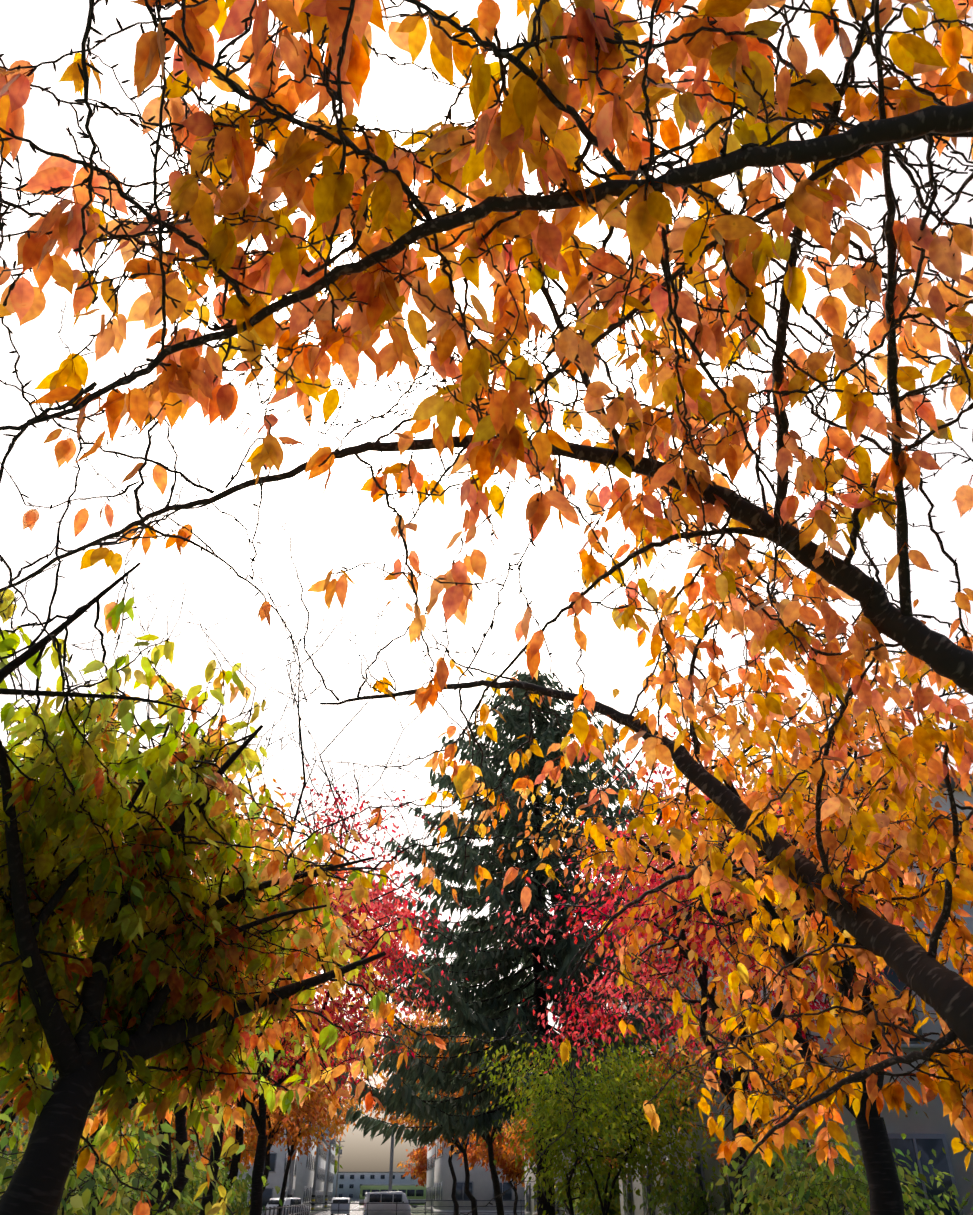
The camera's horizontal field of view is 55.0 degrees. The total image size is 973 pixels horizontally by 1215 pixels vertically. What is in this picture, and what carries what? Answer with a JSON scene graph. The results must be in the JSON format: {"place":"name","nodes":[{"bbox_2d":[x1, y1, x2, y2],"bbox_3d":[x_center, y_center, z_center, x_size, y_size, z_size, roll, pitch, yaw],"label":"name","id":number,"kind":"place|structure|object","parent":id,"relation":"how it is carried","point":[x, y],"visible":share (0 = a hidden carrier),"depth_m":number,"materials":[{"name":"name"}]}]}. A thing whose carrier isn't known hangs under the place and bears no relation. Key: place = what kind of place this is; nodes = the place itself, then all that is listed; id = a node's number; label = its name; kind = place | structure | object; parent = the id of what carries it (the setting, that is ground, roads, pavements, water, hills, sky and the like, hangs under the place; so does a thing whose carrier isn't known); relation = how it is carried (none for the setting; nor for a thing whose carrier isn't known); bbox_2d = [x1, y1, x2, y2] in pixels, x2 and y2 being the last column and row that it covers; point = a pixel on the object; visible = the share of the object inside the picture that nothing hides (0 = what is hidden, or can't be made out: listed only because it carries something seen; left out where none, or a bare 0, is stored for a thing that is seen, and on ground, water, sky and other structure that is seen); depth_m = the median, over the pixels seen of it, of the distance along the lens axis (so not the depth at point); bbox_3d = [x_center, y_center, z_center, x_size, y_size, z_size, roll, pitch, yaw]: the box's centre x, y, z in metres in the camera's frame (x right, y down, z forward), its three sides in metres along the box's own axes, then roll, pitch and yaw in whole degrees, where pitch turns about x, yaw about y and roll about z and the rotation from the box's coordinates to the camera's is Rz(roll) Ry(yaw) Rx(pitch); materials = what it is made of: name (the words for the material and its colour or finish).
{"place":"outdoors","nodes":[
{"label":"outdoors","id":0,"kind":"place"},
{"bbox_2d":[0,954,130,1211],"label":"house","id":1,"kind":"structure","parent":0,"point":[25,1127],"depth_m":23.31,"materials":[{"name":"grey glass"}]},
{"bbox_2d":[0,939,137,1156],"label":"tree","id":2,"kind":"object","parent":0,"point":[5,1108],"depth_m":17.74,"materials":[{"name":"green plant"}]},
{"bbox_2d":[120,1107,232,1214],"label":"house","id":3,"kind":"structure","parent":0,"point":[194,1154],"depth_m":50.94,"materials":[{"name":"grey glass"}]},
{"bbox_2d":[227,1117,299,1214],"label":"building","id":4,"kind":"structure","parent":0,"point":[278,1159],"depth_m":81.16,"materials":[{"name":"grey concrete"}]},
{"bbox_2d":[229,1131,298,1206],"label":"windows","id":5,"kind":"structure","parent":4,"relation":"in","point":[267,1194],"materials":[{"name":"grey glass"}]},
{"bbox_2d":[0,299,547,1214],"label":"cherry tree","id":6,"kind":"object","parent":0,"point":[90,915],"depth_m":3.76,"materials":[{"name":"green plant"}]},
{"bbox_2d":[266,1198,309,1214],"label":"white parked car","id":7,"kind":"object","parent":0,"point":[272,1202],"visible":0.5,"depth_m":71.67,"materials":[{"name":"paint"}]},
{"bbox_2d":[188,1002,388,1207],"bbox_3d":[-8.022,20.959,38.685,7.873,8.862,7.359,3,-32,-5],"label":"cherry tree","id":8,"kind":"object","parent":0,"point":[313,1102],"depth_m":38.23,"materials":[{"name":"orange plant"}]},
{"bbox_2d":[294,1118,317,1211],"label":"building","id":9,"kind":"structure","parent":0,"point":[304,1181],"depth_m":101.22,"materials":[{"name":"grey concrete"}]},
{"bbox_2d":[304,1128,316,1200],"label":"windows","id":10,"kind":"structure","parent":9,"relation":"in","point":[314,1128],"materials":[{"name":"grey glass"}]},
{"bbox_2d":[313,1201,363,1214],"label":"road asphalt","id":11,"kind":"structure","parent":0,"point":[360,1209],"depth_m":112.60,"materials":[{"name":"grey asphalt"}]},
{"bbox_2d":[330,1197,350,1214],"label":"van","id":12,"kind":"object","parent":11,"relation":"on","point":[341,1200],"visible":0.9,"depth_m":83.66,"materials":[{"name":"paint"}]},
{"bbox_2d":[363,1191,410,1214],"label":"van","id":13,"kind":"object","parent":11,"relation":"on","point":[387,1197],"visible":0.9,"depth_m":70.10,"materials":[{"name":"paint"}]},
{"bbox_2d":[359,1184,425,1207],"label":"bus","id":14,"kind":"object","parent":11,"relation":"on","point":[413,1192],"visible":0.5,"depth_m":147.81,"materials":[{"name":"paint"}]},
{"bbox_2d":[334,1144,342,1173],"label":"ivy","id":15,"kind":"object","parent":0,"point":[336,1162],"visible":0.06,"depth_m":183.85,"materials":[{"name":"green plant"}]},
{"bbox_2d":[218,764,468,1214],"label":"tree","id":16,"kind":"object","parent":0,"point":[388,908],"depth_m":17.39,"materials":[{"name":"red plant"}]},
{"bbox_2d":[310,1201,432,1214],"bbox_3d":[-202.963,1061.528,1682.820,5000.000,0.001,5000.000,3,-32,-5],"label":"ground","id":17,"kind":"structure","parent":0,"point":[419,1209],"depth_m":121.18,"materials":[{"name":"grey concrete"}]},
{"bbox_2d":[0,1104,215,1214],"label":"hedge","id":18,"kind":"object","parent":17,"relation":"on","point":[129,1129],"depth_m":14.08,"materials":[{"name":"green plant"}]},
{"bbox_2d":[0,1069,279,1214],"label":"shrub","id":19,"kind":"object","parent":17,"relation":"on","point":[78,1205],"depth_m":6.13,"materials":[{"name":"green plant"}]},
{"bbox_2d":[91,1072,244,1175],"bbox_3d":[-11.395,15.636,27.962,8.372,6.419,6.779,3,-32,-5],"label":"tree","id":20,"kind":"object","parent":17,"relation":"on","point":[173,1124],"depth_m":27.42,"materials":[{"name":"orange plant"}]},
{"bbox_2d":[89,1125,247,1214],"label":"hedge","id":21,"kind":"object","parent":17,"relation":"on","point":[178,1209],"depth_m":22.76,"materials":[{"name":"green plant"}]},
{"bbox_2d":[2,936,354,1176],"bbox_3d":[-4.841,5.809,11.920,6.241,5.935,5.997,3,-32,-5],"label":"tree","id":22,"kind":"object","parent":17,"relation":"on","point":[257,1030],"depth_m":11.66,"materials":[{"name":"plant"}]},
{"bbox_2d":[126,1085,250,1174],"bbox_3d":[-14.065,23.995,41.802,7.137,7.026,8.085,3,-32,-5],"label":"tree","id":23,"kind":"object","parent":17,"relation":"on","point":[208,1146],"depth_m":41.44,"materials":[{"name":"orange plant"}]},
{"bbox_2d":[5,769,407,1214],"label":"cherry tree","id":24,"kind":"object","parent":17,"relation":"on","point":[314,1019],"depth_m":9.46,"materials":[{"name":"plant"}]},
{"bbox_2d":[143,1156,281,1214],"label":"hedge","id":25,"kind":"object","parent":17,"relation":"on","point":[239,1209],"depth_m":34.48,"materials":[{"name":"green plant"}]},
{"bbox_2d":[16,543,455,1214],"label":"bare tree","id":26,"kind":"object","parent":17,"relation":"on","point":[216,1153],"visible":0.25,"depth_m":17.23,"materials":[{"name":"brown plant"}]},
{"bbox_2d":[204,1102,291,1173],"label":"building","id":27,"kind":"structure","parent":17,"relation":"on","point":[245,1153],"depth_m":56.89,"materials":[{"name":"grey concrete"}]},
{"bbox_2d":[262,1203,309,1214],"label":"fence","id":28,"kind":"object","parent":17,"relation":"on","point":[290,1206],"visible":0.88,"depth_m":51.81,"materials":[{"name":"metal"}]},
{"bbox_2d":[244,1074,375,1214],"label":"cherry tree","id":29,"kind":"object","parent":17,"relation":"on","point":[337,1123],"depth_m":52.55,"materials":[{"name":"plant"}]},
{"bbox_2d":[187,956,454,1205],"bbox_3d":[-5.164,13.172,26.120,8.811,8.624,7.742,3,-32,-5],"label":"cherry tree","id":30,"kind":"object","parent":17,"relation":"on","point":[417,1029],"depth_m":26.13,"materials":[{"name":"orange plant"}]},
{"bbox_2d":[311,1123,330,1209],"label":"utility pole","id":31,"kind":"object","parent":17,"relation":"on","point":[314,1182],"visible":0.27,"depth_m":106.49,"materials":[{"name":"grey concrete"}]},
{"bbox_2d":[314,1135,328,1209],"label":"building","id":32,"kind":"structure","parent":17,"relation":"on","point":[320,1179],"depth_m":128.80,"materials":[{"name":"grey concrete"}]},
{"bbox_2d":[315,1145,326,1202],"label":"windows","id":33,"kind":"structure","parent":32,"relation":"in","point":[322,1147],"materials":[{"name":"grey glass"}]},
{"bbox_2d":[321,1124,336,1207],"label":"building","id":34,"kind":"structure","parent":17,"relation":"on","point":[331,1173],"depth_m":156.08,"materials":[{"name":"grey concrete"}]},
{"bbox_2d":[321,1131,335,1200],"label":"windows","id":35,"kind":"structure","parent":34,"relation":"in","point":[331,1160],"materials":[{"name":"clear glass"}]},
{"bbox_2d":[324,1124,342,1207],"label":"utility pole","id":36,"kind":"object","parent":17,"relation":"on","point":[327,1182],"visible":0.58,"depth_m":135.86,"materials":[{"name":"grey concrete"}]},
{"bbox_2d":[310,1201,356,1214],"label":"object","id":37,"kind":"structure","parent":17,"relation":"on","point":[316,1212],"depth_m":103.40,"materials":[{"name":"concrete"}]},
{"bbox_2d":[335,1139,344,1196],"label":"utility pole","id":38,"kind":"object","parent":17,"relation":"on","point":[340,1151],"visible":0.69,"depth_m":170.28,"materials":[{"name":"grey metal"}]},
{"bbox_2d":[309,1202,425,1214],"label":"fence","id":39,"kind":"object","parent":17,"relation":"on","point":[367,1203],"visible":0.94,"depth_m":67.33,"materials":[{"name":"metal"}]},
{"bbox_2d":[332,1172,417,1200],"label":"building","id":40,"kind":"structure","parent":17,"relation":"on","point":[350,1184],"depth_m":390.01,"materials":[{"name":"white concrete"}]},
{"bbox_2d":[333,1175,414,1197],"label":"windows","id":41,"kind":"structure","parent":40,"relation":"in","point":[341,1176],"materials":[{"name":"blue glass"}]},
{"bbox_2d":[364,1054,513,1214],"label":"cherry tree","id":42,"kind":"object","parent":17,"relation":"on","point":[379,1109],"depth_m":44.71,"materials":[{"name":"orange plant"}]},
{"bbox_2d":[390,1093,506,1214],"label":"cherry tree","id":43,"kind":"object","parent":17,"relation":"on","point":[455,1202],"depth_m":56.55,"materials":[{"name":"orange plant"}]},
{"bbox_2d":[348,993,550,1214],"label":"cherry tree","id":44,"kind":"object","parent":17,"relation":"on","point":[426,1023],"depth_m":34.44,"materials":[{"name":"plant"}]},
{"bbox_2d":[408,1199,524,1214],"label":"fence","id":45,"kind":"object","parent":17,"relation":"on","point":[431,1206],"visible":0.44,"depth_m":77.15,"materials":[{"name":"metal"}]},
{"bbox_2d":[433,1122,524,1214],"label":"building","id":46,"kind":"structure","parent":17,"relation":"on","point":[480,1185],"depth_m":82.95,"materials":[{"name":"grey concrete"}]},
{"bbox_2d":[434,1137,511,1199],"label":"block windows","id":47,"kind":"structure","parent":46,"relation":"in","point":[460,1194],"materials":[{"name":"grey glass"}]},
{"bbox_2d":[456,1123,524,1214],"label":"tree","id":48,"kind":"object","parent":17,"relation":"on","point":[503,1158],"depth_m":62.47,"materials":[{"name":"orange plant"}]},
{"bbox_2d":[324,669,700,1214],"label":"spruce","id":49,"kind":"object","parent":17,"relation":"on","point":[469,1023],"depth_m":29.25,"materials":[{"name":"green plant"}]},
{"bbox_2d":[496,1110,536,1167],"bbox_3d":[3.734,29.113,49.946,7.901,7.017,6.716,-11,-34,16],"label":"tree","id":50,"kind":"object","parent":17,"relation":"on","point":[524,1128],"depth_m":51.21,"materials":[{"name":"orange plant"}]},
{"bbox_2d":[524,1030,611,1214],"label":"building","id":51,"kind":"structure","parent":17,"relation":"on","point":[532,1203],"depth_m":52.71,"materials":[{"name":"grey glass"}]},
{"bbox_2d":[525,1082,611,1214],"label":"house windows","id":52,"kind":"structure","parent":51,"relation":"in","point":[528,1191],"depth_m":52.63,"materials":[{"name":"grey glass"}]},
{"bbox_2d":[554,1160,620,1214],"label":"hedge","id":53,"kind":"object","parent":17,"relation":"on","point":[596,1208],"depth_m":38.35,"materials":[{"name":"green plant"}]},
{"bbox_2d":[452,1007,728,1214],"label":"bush","id":54,"kind":"object","parent":17,"relation":"on","point":[552,1116],"depth_m":20.62,"materials":[{"name":"green plant"}]},
{"bbox_2d":[578,1084,616,1175],"bbox_3d":[6.170,19.463,34.544,7.299,7.003,6.920,3,-32,-5],"label":"tree","id":55,"kind":"object","parent":17,"relation":"on","point":[607,1151],"depth_m":34.33,"materials":[{"name":"plant"}]},
{"bbox_2d":[623,1146,723,1214],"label":"hedge","id":56,"kind":"object","parent":17,"relation":"on","point":[691,1207],"depth_m":24.08,"materials":[{"name":"green plant"}]},
{"bbox_2d":[468,709,946,1214],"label":"tree","id":57,"kind":"object","parent":17,"relation":"on","point":[656,965],"depth_m":13.75,"materials":[{"name":"red plant"}]},
{"bbox_2d":[480,599,972,1214],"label":"cherry tree","id":58,"kind":"object","parent":17,"relation":"on","point":[720,997],"depth_m":8.14,"materials":[{"name":"orange plant"}]},
{"bbox_2d":[608,942,928,1214],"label":"tree","id":59,"kind":"object","parent":17,"relation":"on","point":[785,1080],"depth_m":18.46,"materials":[{"name":"plant"}]},
{"bbox_2d":[607,769,972,1214],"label":"building","id":60,"kind":"structure","parent":17,"relation":"on","point":[936,1131],"depth_m":18.39,"materials":[{"name":"grey concrete"}]},
{"bbox_2d":[611,820,972,1214],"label":"house windows","id":61,"kind":"structure","parent":60,"relation":"in","point":[940,1163],"depth_m":17.24,"materials":[{"name":"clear glass"}]},
{"bbox_2d":[707,1111,972,1214],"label":"shrub","id":62,"kind":"object","parent":17,"relation":"on","point":[761,1186],"depth_m":10.91,"materials":[{"name":"green plant"}]},
{"bbox_2d":[383,1089,395,1191],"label":"utility pole","id":63,"kind":"object","parent":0,"point":[391,1165],"visible":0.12,"depth_m":80.43,"materials":[{"name":"grey metal"}]},
{"bbox_2d":[397,1145,426,1186],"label":"tree","id":64,"kind":"object","parent":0,"point":[420,1157],"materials":[{"name":"orange plant"}]},
{"bbox_2d":[426,1119,515,1211],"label":"pillar","id":65,"kind":"structure","parent":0,"point":[430,1177],"depth_m":118.67,"materials":[{"name":"grey concrete"}]},
{"bbox_2d":[426,1121,515,1199],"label":"block windows","id":66,"kind":"structure","parent":65,"relation":"in","point":[514,1121],"materials":[{"name":"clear glass"}]},
{"bbox_2d":[0,0,972,1214],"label":"cherry tree","id":67,"kind":"object","parent":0,"point":[507,135],"depth_m":2.65,"materials":[{"name":"orange plant"}]},
{"bbox_2d":[0,0,972,1185],"label":"sky","id":68,"kind":"structure","parent":0,"point":[335,529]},
{"label":"footway","id":69,"kind":"structure","parent":0,"visible":0},
{"bbox_2d":[287,1125,296,1197],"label":"utility pole","id":70,"kind":"object","parent":69,"relation":"on","point":[289,1194],"visible":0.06,"depth_m":78.26,"materials":[{"name":"grey concrete"}]}
]}

